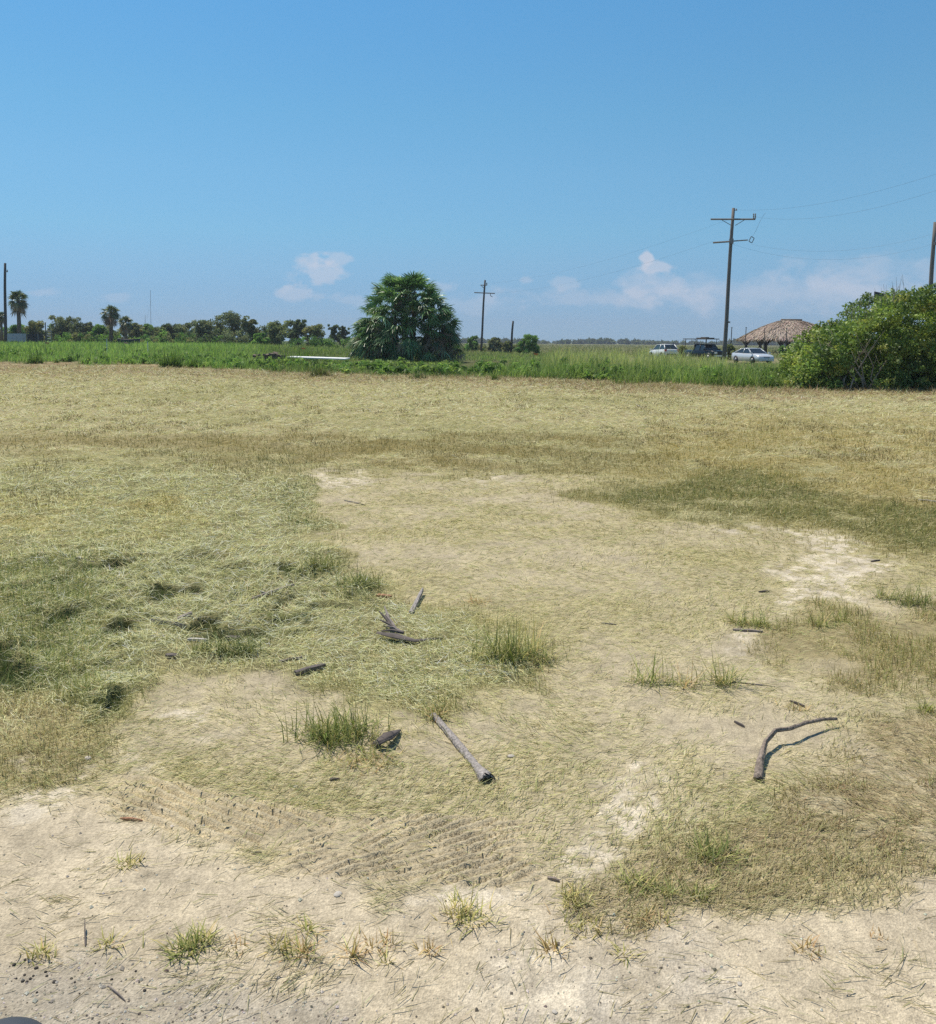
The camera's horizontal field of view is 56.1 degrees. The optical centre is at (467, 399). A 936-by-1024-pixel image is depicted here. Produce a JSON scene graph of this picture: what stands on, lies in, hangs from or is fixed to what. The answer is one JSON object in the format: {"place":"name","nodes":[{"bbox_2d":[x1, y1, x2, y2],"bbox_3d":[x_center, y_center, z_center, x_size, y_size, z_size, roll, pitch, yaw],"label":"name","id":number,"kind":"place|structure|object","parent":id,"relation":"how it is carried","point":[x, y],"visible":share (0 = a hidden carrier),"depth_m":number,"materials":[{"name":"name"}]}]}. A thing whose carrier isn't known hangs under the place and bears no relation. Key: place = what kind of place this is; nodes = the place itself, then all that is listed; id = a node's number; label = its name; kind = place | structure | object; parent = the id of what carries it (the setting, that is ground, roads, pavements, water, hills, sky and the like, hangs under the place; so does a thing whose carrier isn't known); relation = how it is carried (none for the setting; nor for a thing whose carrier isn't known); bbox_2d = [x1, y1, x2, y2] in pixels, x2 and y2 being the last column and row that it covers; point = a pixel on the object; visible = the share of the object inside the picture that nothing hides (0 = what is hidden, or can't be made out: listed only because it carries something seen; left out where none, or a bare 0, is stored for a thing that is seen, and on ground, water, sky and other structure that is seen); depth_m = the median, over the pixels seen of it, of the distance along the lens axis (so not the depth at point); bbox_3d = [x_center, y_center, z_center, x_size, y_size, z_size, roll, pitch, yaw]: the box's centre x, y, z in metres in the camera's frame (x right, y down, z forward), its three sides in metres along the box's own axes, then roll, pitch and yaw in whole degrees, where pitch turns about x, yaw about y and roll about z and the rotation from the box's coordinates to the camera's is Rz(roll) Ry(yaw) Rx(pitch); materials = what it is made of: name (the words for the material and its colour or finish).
{"place":"outdoors","nodes":[
{"label":"outdoors","id":0,"kind":"place"},
{"bbox_2d":[0,1017,41,1023],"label":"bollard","id":1,"kind":"object","parent":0,"point":[17,1020],"visible":1,"depth_m":1.66,"materials":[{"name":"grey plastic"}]},
{"bbox_2d":[0,341,935,1023],"bbox_3d":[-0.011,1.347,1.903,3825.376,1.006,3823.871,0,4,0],"label":"ground","id":2,"kind":"structure","parent":0,"point":[30,833],"depth_m":4.10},
{"bbox_2d":[0,311,3,341],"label":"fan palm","id":3,"kind":"object","parent":2,"relation":"on","point":[1,325],"visible":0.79,"depth_m":159.38,"materials":[{"name":"green plant"}]},
{"bbox_2d":[4,263,7,341],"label":"utility pole","id":4,"kind":"object","parent":2,"relation":"on","point":[5,317],"visible":0.93,"depth_m":125.31,"materials":[{"name":"wood"}]},
{"bbox_2d":[3,324,26,341],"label":"shrub","id":5,"kind":"object","parent":2,"relation":"on","point":[13,328],"visible":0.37,"depth_m":148.90,"materials":[{"name":"green plant"}]},
{"bbox_2d":[7,333,25,342],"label":"utility trailer","id":6,"kind":"object","parent":2,"relation":"on","point":[12,337],"visible":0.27,"depth_m":129.97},
{"bbox_2d":[7,290,28,333],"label":"fan palm","id":7,"kind":"object","parent":2,"relation":"on","point":[18,306],"visible":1,"depth_m":134.13,"materials":[{"name":"green plant"}]},
{"bbox_2d":[22,320,44,340],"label":"tree","id":8,"kind":"object","parent":2,"relation":"on","point":[33,326],"visible":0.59,"depth_m":158.93,"materials":[{"name":"green plant"}]},
{"bbox_2d":[11,935,56,966],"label":"grass tuft","id":9,"kind":"object","parent":2,"relation":"on","point":[40,950],"visible":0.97,"depth_m":2.71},
{"bbox_2d":[19,351,48,363],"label":"weed clump","id":10,"kind":"object","parent":2,"relation":"on","point":[32,359],"visible":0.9,"depth_m":58.39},
{"bbox_2d":[26,332,42,342],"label":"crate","id":11,"kind":"object","parent":2,"relation":"on","point":[37,338],"visible":0.73,"depth_m":129.20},
{"bbox_2d":[47,315,80,341],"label":"tree","id":12,"kind":"object","parent":2,"relation":"on","point":[62,324],"visible":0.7,"depth_m":158.77,"materials":[{"name":"green plant"}]},
{"bbox_2d":[68,321,92,341],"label":"tree","id":13,"kind":"object","parent":2,"relation":"on","point":[84,329],"visible":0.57,"depth_m":153.70,"materials":[{"name":"green plant"}]},
{"bbox_2d":[86,324,106,341],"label":"shrub","id":14,"kind":"object","parent":2,"relation":"on","point":[99,329],"visible":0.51,"depth_m":149.11,"materials":[{"name":"green plant"}]},
{"bbox_2d":[99,304,121,342],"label":"fan palm","id":15,"kind":"object","parent":2,"relation":"on","point":[110,317],"visible":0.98,"depth_m":139.08,"materials":[{"name":"green plant"}]},
{"bbox_2d":[87,926,134,960],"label":"grass tuft","id":16,"kind":"object","parent":2,"relation":"on","point":[111,939],"visible":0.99,"depth_m":2.76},
{"bbox_2d":[53,329,192,343],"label":"hedge","id":17,"kind":"object","parent":2,"relation":"on","point":[182,339],"visible":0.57,"depth_m":145.13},
{"bbox_2d":[118,315,132,338],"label":"fan palm","id":18,"kind":"object","parent":2,"relation":"on","point":[125,326],"visible":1,"depth_m":137.32,"materials":[{"name":"green plant"}]},
{"bbox_2d":[108,846,149,872],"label":"grass tuft","id":19,"kind":"object","parent":2,"relation":"on","point":[130,860],"visible":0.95,"depth_m":3.19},
{"bbox_2d":[128,323,143,339],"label":"tree","id":20,"kind":"object","parent":2,"relation":"on","point":[135,329],"visible":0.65,"depth_m":168.35,"materials":[{"name":"green plant"}]},
{"bbox_2d":[3,323,281,343],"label":"hedge","id":21,"kind":"object","parent":2,"relation":"on","point":[149,331],"visible":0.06,"depth_m":170.95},
{"bbox_2d":[149,326,171,342],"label":"shrub","id":22,"kind":"object","parent":2,"relation":"on","point":[157,330],"visible":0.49,"depth_m":158.93,"materials":[{"name":"green plant"}]},
{"bbox_2d":[146,350,188,367],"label":"weed clump","id":23,"kind":"object","parent":2,"relation":"on","point":[175,360],"visible":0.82,"depth_m":55.77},
{"bbox_2d":[151,618,186,627],"bbox_3d":[-1.977,1.464,5.783,0.300,0.037,0.047,2,4,26],"label":"wood scrap","id":24,"kind":"object","parent":2,"relation":"on","point":[173,623],"visible":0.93,"depth_m":5.75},
{"bbox_2d":[161,323,180,342],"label":"tree","id":25,"kind":"object","parent":2,"relation":"on","point":[169,327],"visible":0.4,"depth_m":163.69,"materials":[{"name":"green plant"}]},
{"bbox_2d":[173,322,194,341],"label":"tree","id":26,"kind":"object","parent":2,"relation":"on","point":[180,328],"visible":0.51,"depth_m":163.85,"materials":[{"name":"green plant"}]},
{"bbox_2d":[142,915,226,970],"bbox_3d":[-0.893,1.704,2.746,0.279,0.153,0.252,0,4,0],"label":"grass tuft","id":27,"kind":"object","parent":2,"relation":"on","point":[188,945],"visible":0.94,"depth_m":2.74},
{"bbox_2d":[177,636,225,657],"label":"grass tuft","id":28,"kind":"object","parent":2,"relation":"on","point":[205,648],"visible":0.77,"depth_m":5.29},
{"bbox_2d":[186,918,222,955],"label":"grass tuft","id":29,"kind":"object","parent":2,"relation":"on","point":[201,939],"visible":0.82,"depth_m":2.79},
{"bbox_2d":[191,318,218,340],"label":"tree","id":30,"kind":"object","parent":2,"relation":"on","point":[202,328],"visible":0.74,"depth_m":153.17,"materials":[{"name":"green plant"}]},
{"bbox_2d":[175,327,252,343],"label":"hedge","id":31,"kind":"object","parent":2,"relation":"on","point":[227,333],"visible":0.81,"depth_m":148.92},
{"bbox_2d":[212,311,249,342],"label":"tree","id":32,"kind":"object","parent":2,"relation":"on","point":[232,320],"visible":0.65,"depth_m":153.84,"materials":[{"name":"green plant"}]},
{"bbox_2d":[185,625,287,666],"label":"grass tuft","id":33,"kind":"object","parent":2,"relation":"on","point":[238,650],"visible":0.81,"depth_m":5.31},
{"bbox_2d":[241,317,258,342],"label":"tree","id":34,"kind":"object","parent":2,"relation":"on","point":[248,327],"visible":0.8,"depth_m":150.83,"materials":[{"name":"green plant"}]},
{"bbox_2d":[251,332,269,344],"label":"shrub","id":35,"kind":"object","parent":2,"relation":"on","point":[258,337],"visible":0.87,"depth_m":139.30,"materials":[{"name":"green plant"}]},
{"bbox_2d":[250,583,293,598],"bbox_3d":[-1.440,1.415,6.476,0.024,0.051,0.375,4,5,44],"label":"wood scrap","id":36,"kind":"object","parent":2,"relation":"on","point":[259,596],"visible":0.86,"depth_m":6.45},
{"bbox_2d":[263,320,290,345],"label":"tree","id":37,"kind":"object","parent":2,"relation":"on","point":[275,334],"visible":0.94,"depth_m":148.59,"materials":[{"name":"green plant"}]},
{"bbox_2d":[257,926,299,961],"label":"grass tuft","id":38,"kind":"object","parent":2,"relation":"on","point":[284,941],"visible":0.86,"depth_m":2.75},
{"bbox_2d":[286,319,306,345],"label":"tree","id":39,"kind":"object","parent":2,"relation":"on","point":[297,333],"visible":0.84,"depth_m":163.84,"materials":[{"name":"green plant"}]},
{"bbox_2d":[269,932,340,964],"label":"grass tuft","id":40,"kind":"object","parent":2,"relation":"on","point":[303,947],"visible":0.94,"depth_m":2.73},
{"bbox_2d":[293,663,325,675],"bbox_3d":[-0.905,1.545,5.037,0.037,0.040,0.216,4,5,43],"label":"wood scrap","id":41,"kind":"object","parent":2,"relation":"on","point":[312,668],"visible":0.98,"depth_m":5.01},
{"bbox_2d":[289,915,332,936],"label":"grass tuft","id":42,"kind":"object","parent":2,"relation":"on","point":[306,925],"visible":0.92,"depth_m":2.83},
{"bbox_2d":[302,323,325,345],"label":"tree","id":43,"kind":"object","parent":2,"relation":"on","point":[315,330],"visible":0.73,"depth_m":158.65,"materials":[{"name":"green plant"}]},
{"bbox_2d":[287,334,351,348],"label":"hedge","id":44,"kind":"object","parent":2,"relation":"on","point":[316,342],"visible":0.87,"depth_m":129.47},
{"bbox_2d":[305,367,333,376],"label":"weed clump","id":45,"kind":"object","parent":2,"relation":"on","point":[320,372],"visible":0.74,"depth_m":44.53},
{"bbox_2d":[290,356,349,359],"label":"white beam","id":46,"kind":"structure","parent":2,"relation":"on","point":[341,358],"depth_m":62.89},
{"bbox_2d":[292,545,352,575],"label":"grass tuft","id":47,"kind":"object","parent":2,"relation":"on","point":[316,562],"visible":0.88,"depth_m":7.23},
{"bbox_2d":[263,695,402,762],"bbox_3d":[-0.621,1.580,4.215,0.784,0.292,0.599,0,4,0],"label":"grass tuft","id":48,"kind":"object","parent":2,"relation":"on","point":[335,728],"visible":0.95,"depth_m":4.21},
{"bbox_2d":[327,324,341,343],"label":"tree","id":49,"kind":"object","parent":2,"relation":"on","point":[333,332],"visible":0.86,"depth_m":169.02,"materials":[{"name":"green plant"}]},
{"bbox_2d":[337,325,349,345],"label":"tree","id":50,"kind":"object","parent":2,"relation":"on","point":[344,332],"visible":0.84,"depth_m":171.10,"materials":[{"name":"green plant"}]},
{"bbox_2d":[333,925,377,966],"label":"grass tuft","id":51,"kind":"object","parent":2,"relation":"on","point":[353,953],"visible":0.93,"depth_m":2.72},
{"bbox_2d":[319,559,393,598],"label":"grass tuft","id":52,"kind":"object","parent":2,"relation":"on","point":[357,575],"visible":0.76,"depth_m":6.65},
{"bbox_2d":[322,730,405,776],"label":"grass tuft","id":53,"kind":"object","parent":2,"relation":"on","point":[362,758],"visible":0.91,"depth_m":3.99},
{"bbox_2d":[359,925,405,954],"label":"grass tuft","id":54,"kind":"object","parent":2,"relation":"on","point":[386,940],"visible":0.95,"depth_m":2.77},
{"bbox_2d":[371,729,400,745],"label":"broken stalk","id":55,"kind":"object","parent":2,"relation":"on","point":[384,737],"visible":0.98,"depth_m":4.11,"materials":[{"name":"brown wood"}]},
{"bbox_2d":[0,346,781,387],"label":"broadleaf weeds","id":56,"kind":"object","parent":2,"relation":"on","point":[380,366],"visible":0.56,"depth_m":54.41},
{"bbox_2d":[345,270,466,361],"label":"palm clump","id":57,"kind":"object","parent":2,"relation":"on","point":[378,339],"visible":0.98,"depth_m":76.09,"materials":[{"name":"green plant"}]},
{"bbox_2d":[376,606,442,641],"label":"dead driftwood branch","id":58,"kind":"object","parent":2,"relation":"on","point":[391,625],"visible":0.98,"depth_m":5.58,"materials":[{"name":"grey wood"}]},
{"bbox_2d":[409,588,423,613],"bbox_3d":[-0.365,1.445,6.321,0.032,0.055,0.489,1,4,7],"label":"wood scrap","id":59,"kind":"object","parent":2,"relation":"on","point":[417,599],"visible":0.98,"depth_m":6.26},
{"bbox_2d":[411,932,446,955],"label":"grass tuft","id":60,"kind":"object","parent":2,"relation":"on","point":[425,949],"visible":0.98,"depth_m":2.75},
{"bbox_2d":[417,695,454,722],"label":"grass tuft","id":61,"kind":"object","parent":2,"relation":"on","point":[437,711],"visible":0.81,"depth_m":4.46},
{"bbox_2d":[7,341,919,360],"bbox_3d":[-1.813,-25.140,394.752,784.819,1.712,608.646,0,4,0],"label":"marsh grass","id":62,"kind":"structure","parent":2,"relation":"on","point":[597,348],"depth_m":242.41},
{"bbox_2d":[430,713,496,783],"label":"dead wood branch","id":63,"kind":"object","parent":2,"relation":"on","point":[480,771],"visible":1,"depth_m":4.04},
{"bbox_2d":[0,362,935,1023],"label":"grass clippings","id":64,"kind":"object","parent":2,"relation":"on","point":[734,866],"depth_m":6.19,"materials":[{"name":"plant"}]},
{"bbox_2d":[0,366,935,943],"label":"stubble","id":65,"kind":"object","parent":2,"relation":"on","point":[26,668],"visible":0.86,"depth_m":8.20,"materials":[{"name":"plant"}]},
{"bbox_2d":[0,339,935,388],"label":"tall grass","id":66,"kind":"structure","parent":2,"relation":"on","point":[550,361],"depth_m":64.74,"materials":[{"name":"plant"}]},
{"bbox_2d":[0,597,935,1023],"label":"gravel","id":67,"kind":"structure","parent":2,"relation":"on","point":[100,985],"depth_m":2.60,"materials":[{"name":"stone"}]},
{"bbox_2d":[0,357,935,398],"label":"dead thatch","id":68,"kind":"object","parent":2,"relation":"on","point":[644,384],"visible":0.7,"depth_m":38.83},
{"bbox_2d":[428,882,507,946],"bbox_3d":[-0.005,1.706,2.905,0.262,0.162,0.278,3,5,37],"label":"grass tuft","id":69,"kind":"object","parent":2,"relation":"on","point":[470,905],"visible":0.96,"depth_m":2.91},
{"bbox_2d":[467,335,478,350],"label":"tree","id":70,"kind":"object","parent":2,"relation":"on","point":[472,343],"visible":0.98,"depth_m":159.43,"materials":[{"name":"green plant"}]},
{"bbox_2d":[474,280,494,350],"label":"utility pole","id":71,"kind":"object","parent":2,"relation":"on","point":[482,325],"visible":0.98,"depth_m":149.20,"materials":[{"name":"wood"}]},
{"bbox_2d":[486,337,501,351],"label":"shrub","id":72,"kind":"object","parent":2,"relation":"on","point":[493,343],"visible":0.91,"depth_m":149.02,"materials":[{"name":"green plant"}]},
{"bbox_2d":[456,343,539,351],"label":"hedge","id":73,"kind":"object","parent":2,"relation":"on","point":[466,347],"visible":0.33,"depth_m":164.38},
{"bbox_2d":[501,340,512,352],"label":"shrub","id":74,"kind":"object","parent":2,"relation":"on","point":[507,345],"visible":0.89,"depth_m":139.38,"materials":[{"name":"green plant"}]},
{"bbox_2d":[446,605,573,671],"bbox_3d":[0.238,1.452,5.224,0.770,0.459,0.702,2,4,19],"label":"grass tuft","id":75,"kind":"object","parent":2,"relation":"on","point":[510,653],"visible":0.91,"depth_m":5.23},
{"bbox_2d":[514,334,540,353],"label":"shrub","id":76,"kind":"object","parent":2,"relation":"on","point":[527,339],"visible":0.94,"depth_m":134.45,"materials":[{"name":"green plant"}]},
{"bbox_2d":[488,597,578,664],"bbox_3d":[0.329,1.496,5.361,0.671,0.614,0.727,2,4,16],"label":"grass tuft","id":77,"kind":"object","parent":2,"relation":"on","point":[533,639],"visible":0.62,"depth_m":5.37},
{"bbox_2d":[519,635,571,670],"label":"grass tuft","id":78,"kind":"object","parent":2,"relation":"on","point":[545,657],"visible":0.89,"depth_m":5.23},
{"bbox_2d":[532,922,573,964],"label":"grass tuft","id":79,"kind":"object","parent":2,"relation":"on","point":[544,944],"visible":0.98,"depth_m":2.76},
{"bbox_2d":[546,877,604,912],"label":"grass tuft","id":80,"kind":"object","parent":2,"relation":"on","point":[569,894],"visible":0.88,"depth_m":3.00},
{"bbox_2d":[544,902,609,939],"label":"grass tuft","id":81,"kind":"object","parent":2,"relation":"on","point":[581,924],"visible":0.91,"depth_m":2.86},
{"bbox_2d":[327,336,876,345],"bbox_3d":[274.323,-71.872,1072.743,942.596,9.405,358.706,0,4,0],"label":"woods","id":82,"kind":"object","parent":2,"relation":"on","point":[625,341],"visible":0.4,"depth_m":925.11,"materials":[{"name":"green plant"}]},
{"bbox_2d":[607,940,646,965],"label":"grass tuft","id":83,"kind":"object","parent":2,"relation":"on","point":[617,947],"visible":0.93,"depth_m":2.73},
{"bbox_2d":[604,858,664,903],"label":"grass tuft","id":84,"kind":"object","parent":2,"relation":"on","point":[638,877],"visible":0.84,"depth_m":3.09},
{"bbox_2d":[610,646,686,695],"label":"grass tuft","id":85,"kind":"object","parent":2,"relation":"on","point":[653,680],"visible":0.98,"depth_m":4.91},
{"bbox_2d":[622,901,685,929],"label":"grass tuft","id":86,"kind":"object","parent":2,"relation":"on","point":[655,916],"visible":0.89,"depth_m":2.90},
{"bbox_2d":[650,343,678,356],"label":"hatchback","id":87,"kind":"object","parent":2,"relation":"on","point":[667,346],"visible":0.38,"depth_m":106.16,"materials":[{"name":"white paint"}]},
{"bbox_2d":[643,868,687,900],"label":"grass tuft","id":88,"kind":"object","parent":2,"relation":"on","point":[668,885],"visible":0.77,"depth_m":3.04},
{"bbox_2d":[644,652,721,696],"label":"grass tuft","id":89,"kind":"object","parent":2,"relation":"on","point":[685,683],"visible":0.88,"depth_m":4.89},
{"bbox_2d":[666,870,725,906],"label":"grass tuft","id":90,"kind":"object","parent":2,"relation":"on","point":[699,892],"visible":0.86,"depth_m":3.04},
{"bbox_2d":[651,825,756,878],"bbox_3d":[0.879,1.684,3.251,0.388,0.198,0.300,0,4,0],"label":"grass tuft","id":91,"kind":"object","parent":2,"relation":"on","point":[701,850],"visible":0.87,"depth_m":3.26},
{"bbox_2d":[683,337,727,358],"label":"pickup truck","id":92,"kind":"object","parent":2,"relation":"on","point":[701,349],"visible":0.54,"depth_m":97.06,"materials":[{"name":"blue paint"}]},
{"bbox_2d":[727,344,735,359],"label":"shrub","id":93,"kind":"object","parent":2,"relation":"on","point":[731,348],"visible":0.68,"depth_m":99.62,"materials":[{"name":"green plant"}]},
{"bbox_2d":[711,208,755,361],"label":"utility pole","id":94,"kind":"object","parent":2,"relation":"on","point":[731,241],"visible":0.98,"depth_m":79.25,"materials":[{"name":"wood"}]},
{"bbox_2d":[684,640,784,699],"bbox_3d":[1.417,1.536,4.938,0.560,0.383,0.467,-2,5,-35],"label":"grass tuft","id":95,"kind":"object","parent":2,"relation":"on","point":[719,680],"visible":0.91,"depth_m":4.91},
{"bbox_2d":[720,604,758,627],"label":"grass tuft","id":96,"kind":"object","parent":2,"relation":"on","point":[738,619],"visible":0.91,"depth_m":6.02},
{"bbox_2d":[731,348,773,363],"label":"sedan","id":97,"kind":"object","parent":2,"relation":"on","point":[750,354],"visible":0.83,"depth_m":84.04,"materials":[{"name":"silver metal"}]},
{"bbox_2d":[738,606,778,628],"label":"grass tuft","id":98,"kind":"object","parent":2,"relation":"on","point":[759,622],"visible":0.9,"depth_m":5.97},
{"bbox_2d":[736,319,840,352],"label":"thatched pavilion","id":99,"kind":"structure","parent":2,"relation":"on","point":[775,331],"depth_m":146.27,"materials":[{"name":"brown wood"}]},
{"bbox_2d":[753,717,837,780],"bbox_3d":[1.506,1.602,4.131,0.144,0.079,0.816,4,5,45],"label":"dead wood branch","id":100,"kind":"object","parent":2,"relation":"on","point":[759,770],"visible":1,"depth_m":4.09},
{"bbox_2d":[786,934,825,959],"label":"grass tuft","id":101,"kind":"object","parent":2,"relation":"on","point":[807,942],"visible":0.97,"depth_m":2.75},
{"bbox_2d":[803,609,848,630],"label":"grass tuft","id":102,"kind":"object","parent":2,"relation":"on","point":[819,622],"visible":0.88,"depth_m":5.97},
{"bbox_2d":[768,275,935,390],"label":"thicket","id":103,"kind":"object","parent":2,"relation":"on","point":[819,361],"visible":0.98,"depth_m":35.78,"materials":[{"name":"green plant"}]},
{"bbox_2d":[858,582,904,599],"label":"grass tuft","id":104,"kind":"object","parent":2,"relation":"on","point":[881,594],"visible":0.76,"depth_m":6.62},
{"bbox_2d":[871,574,935,612],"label":"grass tuft","id":105,"kind":"object","parent":2,"relation":"on","point":[911,601],"visible":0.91,"depth_m":6.46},
{"bbox_2d":[901,694,935,714],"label":"grass tuft","id":106,"kind":"object","parent":2,"relation":"on","point":[925,706],"visible":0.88,"depth_m":4.57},
{"bbox_2d":[928,222,935,318],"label":"utility pole","id":107,"kind":"object","parent":2,"relation":"on","point":[931,270],"visible":0.49,"depth_m":71.25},
{"bbox_2d":[0,0,935,343],"label":"sky","id":108,"kind":"structure","parent":0,"point":[265,161],"materials":[{"name":"blue"}]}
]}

